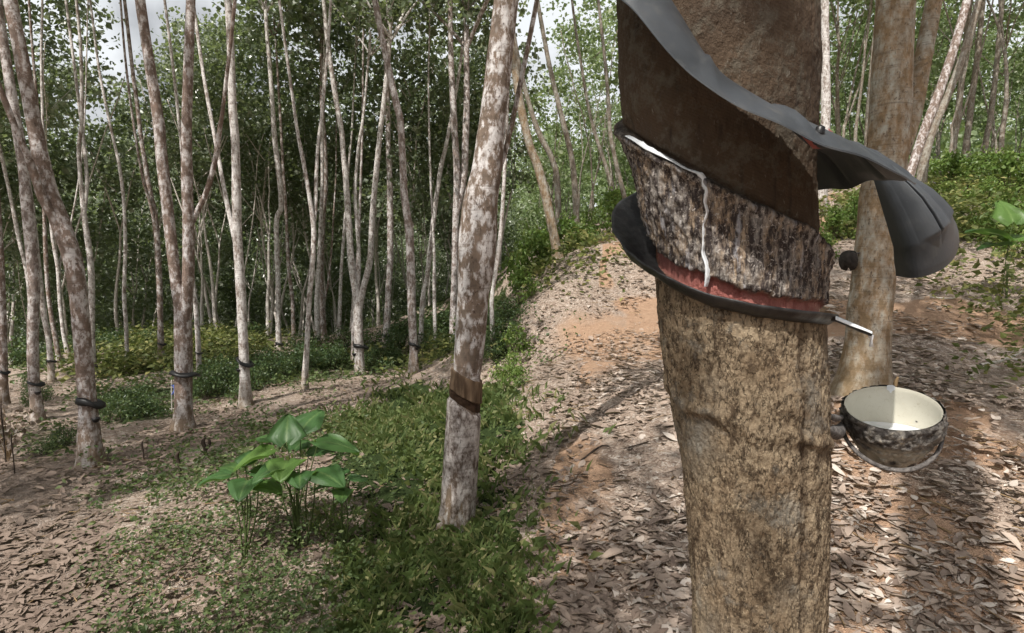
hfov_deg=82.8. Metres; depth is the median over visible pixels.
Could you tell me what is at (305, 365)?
rubber tree
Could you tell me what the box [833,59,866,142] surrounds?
rubber tree
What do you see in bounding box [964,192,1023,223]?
bush
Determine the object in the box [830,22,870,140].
rubber tree
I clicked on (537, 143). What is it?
rubber tree
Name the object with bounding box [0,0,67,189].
rubber tree
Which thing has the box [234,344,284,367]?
bush
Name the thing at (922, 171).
rubber tree
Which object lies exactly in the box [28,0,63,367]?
rubber tree
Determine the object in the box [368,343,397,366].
bush
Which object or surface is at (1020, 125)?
rubber tree
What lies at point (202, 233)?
rubber tree
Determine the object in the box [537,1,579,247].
rubber tree
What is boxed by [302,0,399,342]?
rubber tree
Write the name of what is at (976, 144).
bushes
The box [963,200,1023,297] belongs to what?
broad leaved plant
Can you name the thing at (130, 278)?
rubber tree
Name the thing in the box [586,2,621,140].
rubber tree
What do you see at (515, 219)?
rubber tree
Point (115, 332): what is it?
bush
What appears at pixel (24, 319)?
rubber tree
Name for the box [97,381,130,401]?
bush
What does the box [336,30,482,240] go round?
rubber tree
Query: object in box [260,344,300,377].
bush
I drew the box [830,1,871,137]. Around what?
rubber tree
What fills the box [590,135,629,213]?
rubber tree
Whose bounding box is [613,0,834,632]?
tapped rubber tree
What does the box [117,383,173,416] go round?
bush
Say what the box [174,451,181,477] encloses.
dead stub
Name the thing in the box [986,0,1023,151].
rubber tree
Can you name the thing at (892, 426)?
latex bowl
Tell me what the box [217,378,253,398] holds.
bush
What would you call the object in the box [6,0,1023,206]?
sky
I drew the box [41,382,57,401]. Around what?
bush
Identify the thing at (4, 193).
rubber tree
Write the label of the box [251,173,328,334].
rubber tree
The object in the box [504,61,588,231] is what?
rubber tree
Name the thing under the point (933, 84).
rubber tree
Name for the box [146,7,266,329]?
rubber tree
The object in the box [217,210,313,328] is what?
rubber tree
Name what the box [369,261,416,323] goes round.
rubber tree
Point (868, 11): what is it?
rubber tree
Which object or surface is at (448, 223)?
rubber tree
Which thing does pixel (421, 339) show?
bush
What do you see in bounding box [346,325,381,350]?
bush
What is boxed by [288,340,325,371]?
bush
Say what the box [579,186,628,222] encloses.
bush
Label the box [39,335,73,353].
bush
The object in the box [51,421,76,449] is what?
bush
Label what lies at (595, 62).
rubber tree
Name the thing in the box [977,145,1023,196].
bush
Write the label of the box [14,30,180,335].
rubber tree
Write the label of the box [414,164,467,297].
rubber tree
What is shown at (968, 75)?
rubber tree
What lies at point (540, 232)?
bush
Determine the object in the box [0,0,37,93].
rubber tree
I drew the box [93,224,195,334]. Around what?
rubber tree
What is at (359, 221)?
rubber tree
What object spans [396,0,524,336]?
rubber tree
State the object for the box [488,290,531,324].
bush
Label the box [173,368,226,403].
bush
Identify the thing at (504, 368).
bush
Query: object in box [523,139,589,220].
rubber tree
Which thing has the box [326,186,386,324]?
rubber tree
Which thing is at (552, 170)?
rubber tree
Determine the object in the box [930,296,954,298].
fallen branch
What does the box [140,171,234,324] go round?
rubber tree
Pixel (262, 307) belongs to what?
rubber tree
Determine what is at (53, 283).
rubber tree
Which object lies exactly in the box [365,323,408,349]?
bush
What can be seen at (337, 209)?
rubber tree
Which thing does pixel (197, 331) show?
rubber tree
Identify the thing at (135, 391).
bush
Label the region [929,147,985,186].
bush
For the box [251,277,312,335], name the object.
rubber tree
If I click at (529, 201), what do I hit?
rubber tree
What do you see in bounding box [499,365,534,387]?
bush
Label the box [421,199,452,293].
rubber tree
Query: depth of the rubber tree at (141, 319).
34.29 m
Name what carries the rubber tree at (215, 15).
on the ground at (594, 322)
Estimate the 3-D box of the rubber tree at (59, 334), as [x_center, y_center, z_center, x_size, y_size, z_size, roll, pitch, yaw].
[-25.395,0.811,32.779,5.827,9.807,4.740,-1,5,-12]
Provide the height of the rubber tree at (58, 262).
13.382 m
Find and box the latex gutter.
[611,192,873,346]
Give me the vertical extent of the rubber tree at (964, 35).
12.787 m
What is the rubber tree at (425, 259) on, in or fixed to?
on the ground at (594, 322)
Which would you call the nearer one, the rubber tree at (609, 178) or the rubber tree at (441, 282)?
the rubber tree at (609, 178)
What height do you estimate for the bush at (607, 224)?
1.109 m
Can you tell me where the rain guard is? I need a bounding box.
[622,0,958,277]
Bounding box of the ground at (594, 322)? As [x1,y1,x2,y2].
[0,164,1023,632]
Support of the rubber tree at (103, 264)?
on the ground at (594, 322)
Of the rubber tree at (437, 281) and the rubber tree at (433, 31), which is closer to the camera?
the rubber tree at (433, 31)
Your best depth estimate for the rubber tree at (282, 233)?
27.67 m
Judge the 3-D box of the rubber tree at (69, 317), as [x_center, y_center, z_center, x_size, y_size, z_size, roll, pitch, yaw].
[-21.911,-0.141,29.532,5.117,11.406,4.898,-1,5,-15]
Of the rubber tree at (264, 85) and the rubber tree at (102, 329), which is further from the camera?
the rubber tree at (102, 329)
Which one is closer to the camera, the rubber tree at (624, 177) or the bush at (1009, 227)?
the bush at (1009, 227)
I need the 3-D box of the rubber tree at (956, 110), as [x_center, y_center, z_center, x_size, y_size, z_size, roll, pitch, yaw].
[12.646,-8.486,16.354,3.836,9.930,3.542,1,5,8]
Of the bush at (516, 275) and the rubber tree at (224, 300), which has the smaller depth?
the bush at (516, 275)
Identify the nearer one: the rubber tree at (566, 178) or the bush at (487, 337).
the bush at (487, 337)
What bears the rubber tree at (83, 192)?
on the ground at (594, 322)
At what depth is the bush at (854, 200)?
11.35 m
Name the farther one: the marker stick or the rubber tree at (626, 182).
the rubber tree at (626, 182)
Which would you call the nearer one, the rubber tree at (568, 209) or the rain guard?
the rain guard
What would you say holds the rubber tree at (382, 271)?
on the ground at (594, 322)
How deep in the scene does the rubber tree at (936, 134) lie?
36.22 m
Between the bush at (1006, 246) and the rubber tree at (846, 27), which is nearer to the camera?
the bush at (1006, 246)
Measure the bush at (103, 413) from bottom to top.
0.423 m
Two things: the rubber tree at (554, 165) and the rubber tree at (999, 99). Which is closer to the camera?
the rubber tree at (554, 165)
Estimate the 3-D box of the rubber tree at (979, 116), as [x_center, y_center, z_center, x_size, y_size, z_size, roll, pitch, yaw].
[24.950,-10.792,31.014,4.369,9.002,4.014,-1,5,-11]
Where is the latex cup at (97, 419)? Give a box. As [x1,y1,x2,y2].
[91,417,99,422]
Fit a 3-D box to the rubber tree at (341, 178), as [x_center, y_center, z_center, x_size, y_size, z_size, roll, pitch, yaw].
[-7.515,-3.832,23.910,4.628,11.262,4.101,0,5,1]
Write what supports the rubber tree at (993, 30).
on the ground at (594, 322)
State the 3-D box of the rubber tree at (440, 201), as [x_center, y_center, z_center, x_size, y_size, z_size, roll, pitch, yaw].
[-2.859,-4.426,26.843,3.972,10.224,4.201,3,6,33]
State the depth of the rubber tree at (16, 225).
15.30 m
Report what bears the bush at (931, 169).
on the ground at (594, 322)
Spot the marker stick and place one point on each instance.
(172, 408)
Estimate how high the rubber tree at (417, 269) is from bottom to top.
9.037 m
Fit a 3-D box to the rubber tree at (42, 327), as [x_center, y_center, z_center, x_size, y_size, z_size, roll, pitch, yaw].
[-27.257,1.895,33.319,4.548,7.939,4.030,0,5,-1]
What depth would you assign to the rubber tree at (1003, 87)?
34.02 m
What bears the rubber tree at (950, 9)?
on the ground at (594, 322)
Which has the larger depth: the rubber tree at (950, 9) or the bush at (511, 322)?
the rubber tree at (950, 9)
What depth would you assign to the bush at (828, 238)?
8.89 m
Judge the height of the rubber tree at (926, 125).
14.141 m
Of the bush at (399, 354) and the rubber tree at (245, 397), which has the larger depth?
the bush at (399, 354)
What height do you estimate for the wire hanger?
0.135 m
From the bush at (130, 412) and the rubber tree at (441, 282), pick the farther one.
the rubber tree at (441, 282)
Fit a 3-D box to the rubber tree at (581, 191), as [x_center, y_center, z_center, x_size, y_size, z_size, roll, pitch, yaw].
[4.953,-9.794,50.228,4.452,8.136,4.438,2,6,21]
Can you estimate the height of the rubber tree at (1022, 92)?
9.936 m
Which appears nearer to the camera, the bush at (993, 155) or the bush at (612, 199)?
the bush at (993, 155)
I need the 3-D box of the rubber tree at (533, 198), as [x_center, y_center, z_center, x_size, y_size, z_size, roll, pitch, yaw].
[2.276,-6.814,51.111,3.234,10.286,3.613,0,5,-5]
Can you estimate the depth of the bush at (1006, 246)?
8.54 m
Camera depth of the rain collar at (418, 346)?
9.51 m
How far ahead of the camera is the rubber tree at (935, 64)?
21.80 m
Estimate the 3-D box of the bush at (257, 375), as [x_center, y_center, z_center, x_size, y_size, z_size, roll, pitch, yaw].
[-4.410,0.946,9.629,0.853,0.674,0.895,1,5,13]
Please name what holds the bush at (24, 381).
on the ground at (594, 322)
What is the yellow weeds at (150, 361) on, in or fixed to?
on the ground at (594, 322)
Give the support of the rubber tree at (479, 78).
on the ground at (594, 322)
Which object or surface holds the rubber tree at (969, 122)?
on the ground at (594, 322)
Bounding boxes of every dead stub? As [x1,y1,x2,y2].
[0,403,6,465]
[10,433,14,473]
[141,441,144,460]
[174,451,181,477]
[201,437,210,454]
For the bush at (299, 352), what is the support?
on the ground at (594, 322)
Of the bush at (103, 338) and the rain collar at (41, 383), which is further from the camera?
the bush at (103, 338)
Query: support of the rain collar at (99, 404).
attached to the rubber tree at (39, 165)
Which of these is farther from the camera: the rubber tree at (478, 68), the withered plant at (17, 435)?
the rubber tree at (478, 68)
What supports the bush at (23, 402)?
on the ground at (594, 322)
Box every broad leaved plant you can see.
[197,450,282,560]
[233,409,358,547]
[313,467,368,546]
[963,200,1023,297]
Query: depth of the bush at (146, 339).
16.11 m
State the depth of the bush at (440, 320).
17.15 m
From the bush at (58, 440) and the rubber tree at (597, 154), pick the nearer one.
the bush at (58, 440)
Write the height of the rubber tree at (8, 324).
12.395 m
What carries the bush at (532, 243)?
on the ground at (594, 322)
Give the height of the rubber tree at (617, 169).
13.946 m
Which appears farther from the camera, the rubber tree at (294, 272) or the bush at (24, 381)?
the rubber tree at (294, 272)
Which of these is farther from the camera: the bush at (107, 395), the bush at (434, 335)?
the bush at (434, 335)
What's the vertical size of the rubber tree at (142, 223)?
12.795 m
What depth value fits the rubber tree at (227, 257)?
25.51 m
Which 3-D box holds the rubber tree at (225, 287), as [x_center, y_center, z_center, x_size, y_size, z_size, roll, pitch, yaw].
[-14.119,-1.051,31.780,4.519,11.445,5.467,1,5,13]
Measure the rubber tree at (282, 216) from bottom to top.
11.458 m
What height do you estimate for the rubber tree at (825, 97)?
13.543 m
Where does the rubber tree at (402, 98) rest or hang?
on the ground at (594, 322)
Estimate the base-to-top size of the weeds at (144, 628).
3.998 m
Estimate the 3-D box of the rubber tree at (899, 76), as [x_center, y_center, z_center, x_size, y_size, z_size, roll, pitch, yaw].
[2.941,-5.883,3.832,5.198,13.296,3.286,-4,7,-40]
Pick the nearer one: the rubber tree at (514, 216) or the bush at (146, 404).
the bush at (146, 404)
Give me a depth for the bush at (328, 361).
16.18 m
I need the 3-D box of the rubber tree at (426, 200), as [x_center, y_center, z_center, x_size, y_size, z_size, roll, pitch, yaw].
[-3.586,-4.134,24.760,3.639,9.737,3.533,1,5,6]
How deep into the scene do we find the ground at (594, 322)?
4.44 m
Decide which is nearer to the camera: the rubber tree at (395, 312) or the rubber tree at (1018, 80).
the rubber tree at (1018, 80)
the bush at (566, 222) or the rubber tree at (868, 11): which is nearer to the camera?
the bush at (566, 222)
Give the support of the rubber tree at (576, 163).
on the ground at (594, 322)
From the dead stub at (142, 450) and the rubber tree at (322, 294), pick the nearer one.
the dead stub at (142, 450)
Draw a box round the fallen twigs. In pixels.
[0,253,1023,632]
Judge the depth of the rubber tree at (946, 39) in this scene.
26.01 m
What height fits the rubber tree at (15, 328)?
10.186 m
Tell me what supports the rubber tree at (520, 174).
on the ground at (594, 322)
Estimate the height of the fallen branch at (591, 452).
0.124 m
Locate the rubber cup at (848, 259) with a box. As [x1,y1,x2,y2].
[839,250,859,270]
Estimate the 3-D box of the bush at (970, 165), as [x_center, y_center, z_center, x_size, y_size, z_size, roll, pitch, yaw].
[12.226,-3.966,15.619,1.368,1.164,1.631,-4,7,-40]
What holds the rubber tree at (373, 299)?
on the ground at (594, 322)
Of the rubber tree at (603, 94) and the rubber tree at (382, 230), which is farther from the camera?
the rubber tree at (603, 94)
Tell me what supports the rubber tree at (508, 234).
on the ground at (594, 322)
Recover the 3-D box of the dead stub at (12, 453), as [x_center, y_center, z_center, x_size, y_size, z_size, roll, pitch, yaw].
[-4.214,1.181,4.907,0.017,0.402,0.011,0,5,0]
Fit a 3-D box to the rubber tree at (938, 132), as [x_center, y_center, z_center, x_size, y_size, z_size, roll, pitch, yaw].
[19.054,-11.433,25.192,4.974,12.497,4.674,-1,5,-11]
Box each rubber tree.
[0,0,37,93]
[0,0,46,420]
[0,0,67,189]
[0,0,108,471]
[0,0,128,340]
[0,25,91,365]
[0,97,19,226]
[0,124,28,237]
[0,142,27,299]
[0,173,92,326]
[0,198,11,403]
[1,120,52,351]
[2,1,56,382]
[2,114,159,290]
[3,187,40,333]
[3,205,83,345]
[5,239,60,352]
[5,263,24,351]
[6,265,67,360]
[12,268,119,349]
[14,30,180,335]
[14,305,71,353]
[15,210,135,340]
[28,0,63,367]
[39,177,180,333]
[40,0,88,360]
[58,117,181,327]
[59,279,140,342]
[64,0,98,375]
[70,261,152,336]
[77,176,179,329]
[79,77,204,292]
[85,239,148,325]
[85,252,170,329]
[89,0,129,366]
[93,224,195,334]
[119,0,166,359]
[125,41,250,330]
[129,47,269,314]
[135,0,236,434]
[136,1,281,327]
[139,243,193,325]
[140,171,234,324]
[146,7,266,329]
[147,265,212,327]
[157,187,234,278]
[160,124,271,326]
[162,70,284,330]
[163,0,201,377]
[163,198,258,320]
[166,252,260,328]
[169,246,233,325]
[170,0,328,335]
[193,157,274,326]
[195,0,253,408]
[197,7,330,336]
[197,199,298,332]
[205,245,287,329]
[212,0,333,349]
[212,80,304,311]
[214,105,314,334]
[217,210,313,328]
[220,0,335,338]
[240,90,333,335]
[246,250,295,330]
[248,9,381,281]
[249,232,350,334]
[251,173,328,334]
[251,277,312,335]
[255,247,305,329]
[259,170,353,335]
[261,90,373,306]
[264,92,353,331]
[264,169,386,332]
[274,106,403,330]
[275,0,379,343]
[278,0,331,390]
[281,238,348,331]
[282,0,383,341]
[286,248,361,334]
[297,228,373,333]
[299,136,371,332]
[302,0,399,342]
[311,32,430,325]
[313,239,382,331]
[322,0,471,376]
[325,44,423,324]
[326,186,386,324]
[328,0,427,362]
[332,0,443,347]
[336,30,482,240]
[337,220,406,325]
[346,227,419,325]
[353,144,420,305]
[355,221,405,326]
[362,0,493,345]
[362,275,381,313]
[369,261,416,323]
[372,0,419,376]
[374,230,406,313]
[379,67,444,289]
[380,239,441,315]
[384,30,480,305]
[391,246,449,318]
[393,226,450,310]
[394,122,507,260]
[395,104,452,305]
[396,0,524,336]
[398,0,549,193]
[400,209,450,294]
[411,134,473,267]
[413,0,522,351]
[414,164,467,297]
[416,111,477,230]
[416,253,450,309]
[417,215,450,296]
[420,25,513,214]
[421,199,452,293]
[431,47,547,270]
[435,34,520,135]
[436,0,538,535]
[436,173,522,283]
[443,205,522,288]
[489,95,508,351]
[497,94,556,255]
[498,190,533,266]
[499,194,534,251]
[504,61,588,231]
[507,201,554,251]
[509,123,597,228]
[509,211,545,251]
[511,39,563,260]
[513,171,572,227]
[515,32,561,231]
[520,188,553,226]
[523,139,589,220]
[526,134,577,229]
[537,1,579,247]
[539,105,600,214]
[540,0,618,219]
[546,14,616,210]
[546,173,589,211]
[552,86,615,223]
[561,131,596,218]
[565,63,620,216]
[571,0,613,190]
[575,0,617,181]
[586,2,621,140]
[586,101,628,192]
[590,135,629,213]
[595,92,625,188]
[597,0,626,198]
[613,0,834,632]
[613,151,634,194]
[614,158,631,186]
[818,0,830,214]
[819,23,864,132]
[820,11,860,99]
[820,47,852,123]
[829,0,874,86]
[829,0,874,125]
[829,0,874,141]
[830,0,866,135]
[830,0,942,400]
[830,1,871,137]
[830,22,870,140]
[830,83,866,141]
[832,0,924,135]
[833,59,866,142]
[840,0,959,106]
[841,0,963,113]
[841,4,949,90]
[864,28,873,145]
[907,0,970,176]
[910,31,968,177]
[914,0,973,99]
[916,0,961,182]
[916,0,981,184]
[917,73,974,171]
[923,8,995,181]
[928,39,955,182]
[937,1,1014,171]
[938,0,984,172]
[939,5,1023,150]
[943,0,1008,152]
[947,36,1023,155]
[952,33,1023,150]
[953,0,972,163]
[962,0,985,172]
[970,0,1023,157]
[971,0,1023,152]
[975,92,1023,161]
[982,0,1004,174]
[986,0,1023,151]
[997,39,1023,123]
[1007,58,1023,133]
[1009,11,1023,95]
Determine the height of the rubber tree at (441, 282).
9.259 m
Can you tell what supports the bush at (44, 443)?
on the ground at (594, 322)
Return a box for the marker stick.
[165,380,173,411]
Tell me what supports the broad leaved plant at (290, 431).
on the ground at (594, 322)
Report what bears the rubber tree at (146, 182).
on the ground at (594, 322)
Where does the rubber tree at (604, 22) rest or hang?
on the ground at (594, 322)
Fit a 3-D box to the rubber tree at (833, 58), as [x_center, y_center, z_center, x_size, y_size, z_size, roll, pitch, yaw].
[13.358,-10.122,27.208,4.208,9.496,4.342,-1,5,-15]
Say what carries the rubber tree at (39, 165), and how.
on the ground at (594, 322)
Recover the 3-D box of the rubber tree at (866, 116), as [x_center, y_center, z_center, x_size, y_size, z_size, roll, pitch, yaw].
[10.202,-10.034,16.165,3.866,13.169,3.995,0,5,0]
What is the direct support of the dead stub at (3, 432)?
on the ground at (594, 322)
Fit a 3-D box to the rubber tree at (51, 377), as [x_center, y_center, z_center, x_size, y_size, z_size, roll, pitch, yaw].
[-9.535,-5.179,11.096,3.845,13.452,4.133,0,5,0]
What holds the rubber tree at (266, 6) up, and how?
on the ground at (594, 322)
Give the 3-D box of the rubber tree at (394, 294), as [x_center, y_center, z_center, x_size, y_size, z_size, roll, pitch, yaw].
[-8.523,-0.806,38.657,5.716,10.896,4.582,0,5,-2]
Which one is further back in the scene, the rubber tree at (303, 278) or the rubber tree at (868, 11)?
the rubber tree at (303, 278)
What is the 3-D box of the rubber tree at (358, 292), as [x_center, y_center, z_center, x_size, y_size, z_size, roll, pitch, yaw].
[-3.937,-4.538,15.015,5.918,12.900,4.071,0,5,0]
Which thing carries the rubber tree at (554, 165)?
on the ground at (594, 322)
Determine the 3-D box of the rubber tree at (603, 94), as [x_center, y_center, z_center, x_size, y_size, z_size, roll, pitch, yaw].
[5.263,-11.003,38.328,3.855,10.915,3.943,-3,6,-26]
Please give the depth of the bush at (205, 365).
10.98 m
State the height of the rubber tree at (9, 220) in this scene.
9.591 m
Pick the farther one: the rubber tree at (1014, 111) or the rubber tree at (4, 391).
the rubber tree at (1014, 111)
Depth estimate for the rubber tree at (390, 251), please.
17.88 m
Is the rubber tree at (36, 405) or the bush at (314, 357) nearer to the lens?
the rubber tree at (36, 405)
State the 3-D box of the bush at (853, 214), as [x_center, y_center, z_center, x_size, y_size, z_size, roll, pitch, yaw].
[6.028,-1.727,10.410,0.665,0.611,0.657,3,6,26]
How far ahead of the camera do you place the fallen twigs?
3.38 m
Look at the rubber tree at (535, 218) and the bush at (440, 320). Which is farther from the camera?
the rubber tree at (535, 218)
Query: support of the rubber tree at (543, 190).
on the ground at (594, 322)
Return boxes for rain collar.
[0,370,10,374]
[27,381,44,386]
[75,398,105,408]
[169,370,200,377]
[235,357,253,367]
[353,342,368,349]
[408,342,420,348]
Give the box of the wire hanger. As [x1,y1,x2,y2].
[830,376,944,472]
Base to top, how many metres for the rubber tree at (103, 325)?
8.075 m
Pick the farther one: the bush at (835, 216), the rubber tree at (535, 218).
the rubber tree at (535, 218)
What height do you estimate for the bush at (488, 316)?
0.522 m
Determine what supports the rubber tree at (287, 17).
on the ground at (594, 322)
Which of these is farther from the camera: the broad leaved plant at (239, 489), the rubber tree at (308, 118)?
the rubber tree at (308, 118)
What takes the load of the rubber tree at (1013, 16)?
on the ground at (594, 322)
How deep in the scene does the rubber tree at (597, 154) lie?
33.08 m
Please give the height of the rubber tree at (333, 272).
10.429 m
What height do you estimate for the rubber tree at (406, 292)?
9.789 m
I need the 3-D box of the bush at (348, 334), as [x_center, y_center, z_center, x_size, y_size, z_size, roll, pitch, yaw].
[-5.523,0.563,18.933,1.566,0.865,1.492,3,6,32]
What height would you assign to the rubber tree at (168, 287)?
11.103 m
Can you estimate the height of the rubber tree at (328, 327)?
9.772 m
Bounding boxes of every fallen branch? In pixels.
[580,441,648,460]
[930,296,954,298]
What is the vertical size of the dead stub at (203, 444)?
0.239 m
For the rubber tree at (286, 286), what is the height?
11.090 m
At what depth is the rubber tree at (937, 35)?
29.92 m
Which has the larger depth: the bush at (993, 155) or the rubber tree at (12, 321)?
the rubber tree at (12, 321)
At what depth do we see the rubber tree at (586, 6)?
22.43 m
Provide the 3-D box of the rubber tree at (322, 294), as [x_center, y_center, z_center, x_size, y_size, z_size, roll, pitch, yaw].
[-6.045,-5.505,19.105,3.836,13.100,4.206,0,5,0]
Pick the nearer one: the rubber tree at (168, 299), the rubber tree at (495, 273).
the rubber tree at (495, 273)
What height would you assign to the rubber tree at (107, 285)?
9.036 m
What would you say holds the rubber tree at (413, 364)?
on the ground at (594, 322)
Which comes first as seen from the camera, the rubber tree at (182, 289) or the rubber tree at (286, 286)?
the rubber tree at (182, 289)
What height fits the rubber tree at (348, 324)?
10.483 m
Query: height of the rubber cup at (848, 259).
0.139 m
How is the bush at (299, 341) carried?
on the ground at (594, 322)
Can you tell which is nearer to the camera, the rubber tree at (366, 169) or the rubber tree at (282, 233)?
the rubber tree at (366, 169)
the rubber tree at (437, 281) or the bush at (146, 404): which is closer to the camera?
the bush at (146, 404)
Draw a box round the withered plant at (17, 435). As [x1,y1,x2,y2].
[0,404,41,460]
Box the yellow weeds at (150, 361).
[8,166,1023,398]
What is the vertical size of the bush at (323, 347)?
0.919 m
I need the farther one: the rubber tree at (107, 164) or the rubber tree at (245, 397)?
the rubber tree at (107, 164)
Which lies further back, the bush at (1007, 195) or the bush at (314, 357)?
the bush at (314, 357)
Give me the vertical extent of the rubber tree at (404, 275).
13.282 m
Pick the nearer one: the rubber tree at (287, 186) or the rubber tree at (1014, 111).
the rubber tree at (287, 186)
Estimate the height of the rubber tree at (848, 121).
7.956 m
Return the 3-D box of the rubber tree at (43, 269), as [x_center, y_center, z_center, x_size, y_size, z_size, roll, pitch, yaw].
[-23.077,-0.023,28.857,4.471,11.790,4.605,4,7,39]
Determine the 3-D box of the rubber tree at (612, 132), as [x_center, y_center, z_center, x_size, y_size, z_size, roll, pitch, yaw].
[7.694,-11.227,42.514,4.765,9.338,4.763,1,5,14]
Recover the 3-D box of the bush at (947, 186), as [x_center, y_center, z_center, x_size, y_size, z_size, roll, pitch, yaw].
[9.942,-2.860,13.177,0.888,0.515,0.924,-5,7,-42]
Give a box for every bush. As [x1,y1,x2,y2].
[7,328,46,367]
[17,388,28,407]
[18,372,41,396]
[27,438,55,456]
[35,426,76,448]
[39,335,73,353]
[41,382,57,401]
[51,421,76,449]
[53,328,119,351]
[97,322,135,340]
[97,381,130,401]
[98,392,120,421]
[100,385,168,422]
[101,377,155,400]
[115,390,164,419]
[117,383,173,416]
[129,325,156,340]
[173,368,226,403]
[193,353,233,397]
[198,352,238,379]
[215,356,258,390]
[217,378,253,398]
[220,356,277,392]
[233,320,271,333]
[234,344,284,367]
[250,349,292,385]
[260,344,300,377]
[273,342,310,369]
[284,328,321,348]
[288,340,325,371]
[296,335,339,365]
[311,337,349,368]
[317,337,350,362]
[318,325,350,346]
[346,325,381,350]
[350,344,393,374]
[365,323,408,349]
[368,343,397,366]
[375,321,406,338]
[376,307,438,335]
[379,345,405,364]
[390,317,418,334]
[407,332,432,350]
[421,303,449,334]
[422,322,449,348]
[483,337,509,357]
[485,311,525,341]
[485,318,510,349]
[485,352,525,380]
[486,307,508,329]
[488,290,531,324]
[498,322,536,361]
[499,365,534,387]
[500,226,566,278]
[506,262,544,305]
[523,222,572,273]
[556,211,597,254]
[561,219,597,247]
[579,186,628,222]
[580,206,613,240]
[619,186,635,198]
[819,203,855,240]
[820,230,840,258]
[837,203,857,232]
[845,192,858,219]
[915,153,963,182]
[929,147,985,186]
[933,180,972,195]
[935,145,992,184]
[954,173,1008,204]
[962,182,1023,237]
[964,145,1023,186]
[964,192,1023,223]
[976,222,1023,246]
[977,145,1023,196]
[990,224,1023,257]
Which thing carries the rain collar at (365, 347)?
attached to the rubber tree at (358, 292)
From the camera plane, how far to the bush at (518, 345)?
8.24 m
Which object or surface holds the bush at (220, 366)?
on the ground at (594, 322)
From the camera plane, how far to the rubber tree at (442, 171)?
24.23 m
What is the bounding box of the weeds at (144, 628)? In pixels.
[2,259,585,632]
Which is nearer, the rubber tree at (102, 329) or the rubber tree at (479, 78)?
the rubber tree at (479, 78)
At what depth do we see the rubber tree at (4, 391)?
9.03 m
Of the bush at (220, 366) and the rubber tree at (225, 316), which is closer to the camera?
the bush at (220, 366)
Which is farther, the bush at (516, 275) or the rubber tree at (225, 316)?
the rubber tree at (225, 316)
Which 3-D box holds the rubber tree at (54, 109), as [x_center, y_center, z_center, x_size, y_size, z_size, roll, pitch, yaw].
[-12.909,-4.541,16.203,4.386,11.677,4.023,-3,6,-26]
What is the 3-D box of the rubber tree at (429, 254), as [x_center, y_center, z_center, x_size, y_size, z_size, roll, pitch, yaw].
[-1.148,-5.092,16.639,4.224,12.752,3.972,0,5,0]
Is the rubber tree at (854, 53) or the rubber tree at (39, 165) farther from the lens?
the rubber tree at (854, 53)
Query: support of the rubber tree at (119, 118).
on the ground at (594, 322)
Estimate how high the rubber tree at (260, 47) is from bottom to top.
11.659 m
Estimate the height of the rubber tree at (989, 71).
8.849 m
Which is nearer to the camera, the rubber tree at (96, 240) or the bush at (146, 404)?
the bush at (146, 404)
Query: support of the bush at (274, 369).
on the ground at (594, 322)
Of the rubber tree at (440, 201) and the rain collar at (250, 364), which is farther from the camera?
the rubber tree at (440, 201)
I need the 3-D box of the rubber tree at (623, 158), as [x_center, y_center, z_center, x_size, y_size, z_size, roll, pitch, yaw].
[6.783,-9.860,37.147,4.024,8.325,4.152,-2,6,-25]
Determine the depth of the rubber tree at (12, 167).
18.90 m
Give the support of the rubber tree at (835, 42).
on the ground at (594, 322)
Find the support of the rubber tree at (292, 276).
on the ground at (594, 322)
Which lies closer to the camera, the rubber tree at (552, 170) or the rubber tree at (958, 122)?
the rubber tree at (958, 122)
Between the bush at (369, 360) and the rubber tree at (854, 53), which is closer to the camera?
the bush at (369, 360)
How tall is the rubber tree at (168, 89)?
10.094 m
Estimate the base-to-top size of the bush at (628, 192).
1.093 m
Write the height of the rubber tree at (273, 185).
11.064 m
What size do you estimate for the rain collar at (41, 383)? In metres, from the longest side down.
0.191 x 0.189 x 0.058 m
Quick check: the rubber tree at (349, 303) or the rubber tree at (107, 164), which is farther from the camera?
the rubber tree at (349, 303)
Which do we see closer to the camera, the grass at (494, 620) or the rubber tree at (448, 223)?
the grass at (494, 620)
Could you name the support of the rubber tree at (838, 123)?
on the ground at (594, 322)
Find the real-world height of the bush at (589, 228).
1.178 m
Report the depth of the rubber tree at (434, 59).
19.38 m
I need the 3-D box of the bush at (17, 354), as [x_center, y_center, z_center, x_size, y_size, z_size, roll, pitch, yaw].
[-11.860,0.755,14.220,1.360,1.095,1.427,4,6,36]
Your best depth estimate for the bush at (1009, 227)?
9.08 m
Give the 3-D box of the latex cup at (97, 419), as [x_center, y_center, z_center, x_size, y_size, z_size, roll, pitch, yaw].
[-3.652,0.909,5.100,0.066,0.040,0.066,0,5,0]
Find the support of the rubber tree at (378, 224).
on the ground at (594, 322)
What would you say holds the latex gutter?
attached to the tapped rubber tree at (727, 197)
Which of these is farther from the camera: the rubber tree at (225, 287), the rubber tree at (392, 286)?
the rubber tree at (392, 286)
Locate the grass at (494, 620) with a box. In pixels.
[244,363,616,632]
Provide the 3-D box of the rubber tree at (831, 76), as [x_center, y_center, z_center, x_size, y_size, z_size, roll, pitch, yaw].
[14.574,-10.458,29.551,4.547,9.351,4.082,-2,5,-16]
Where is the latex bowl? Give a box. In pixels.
[839,385,948,467]

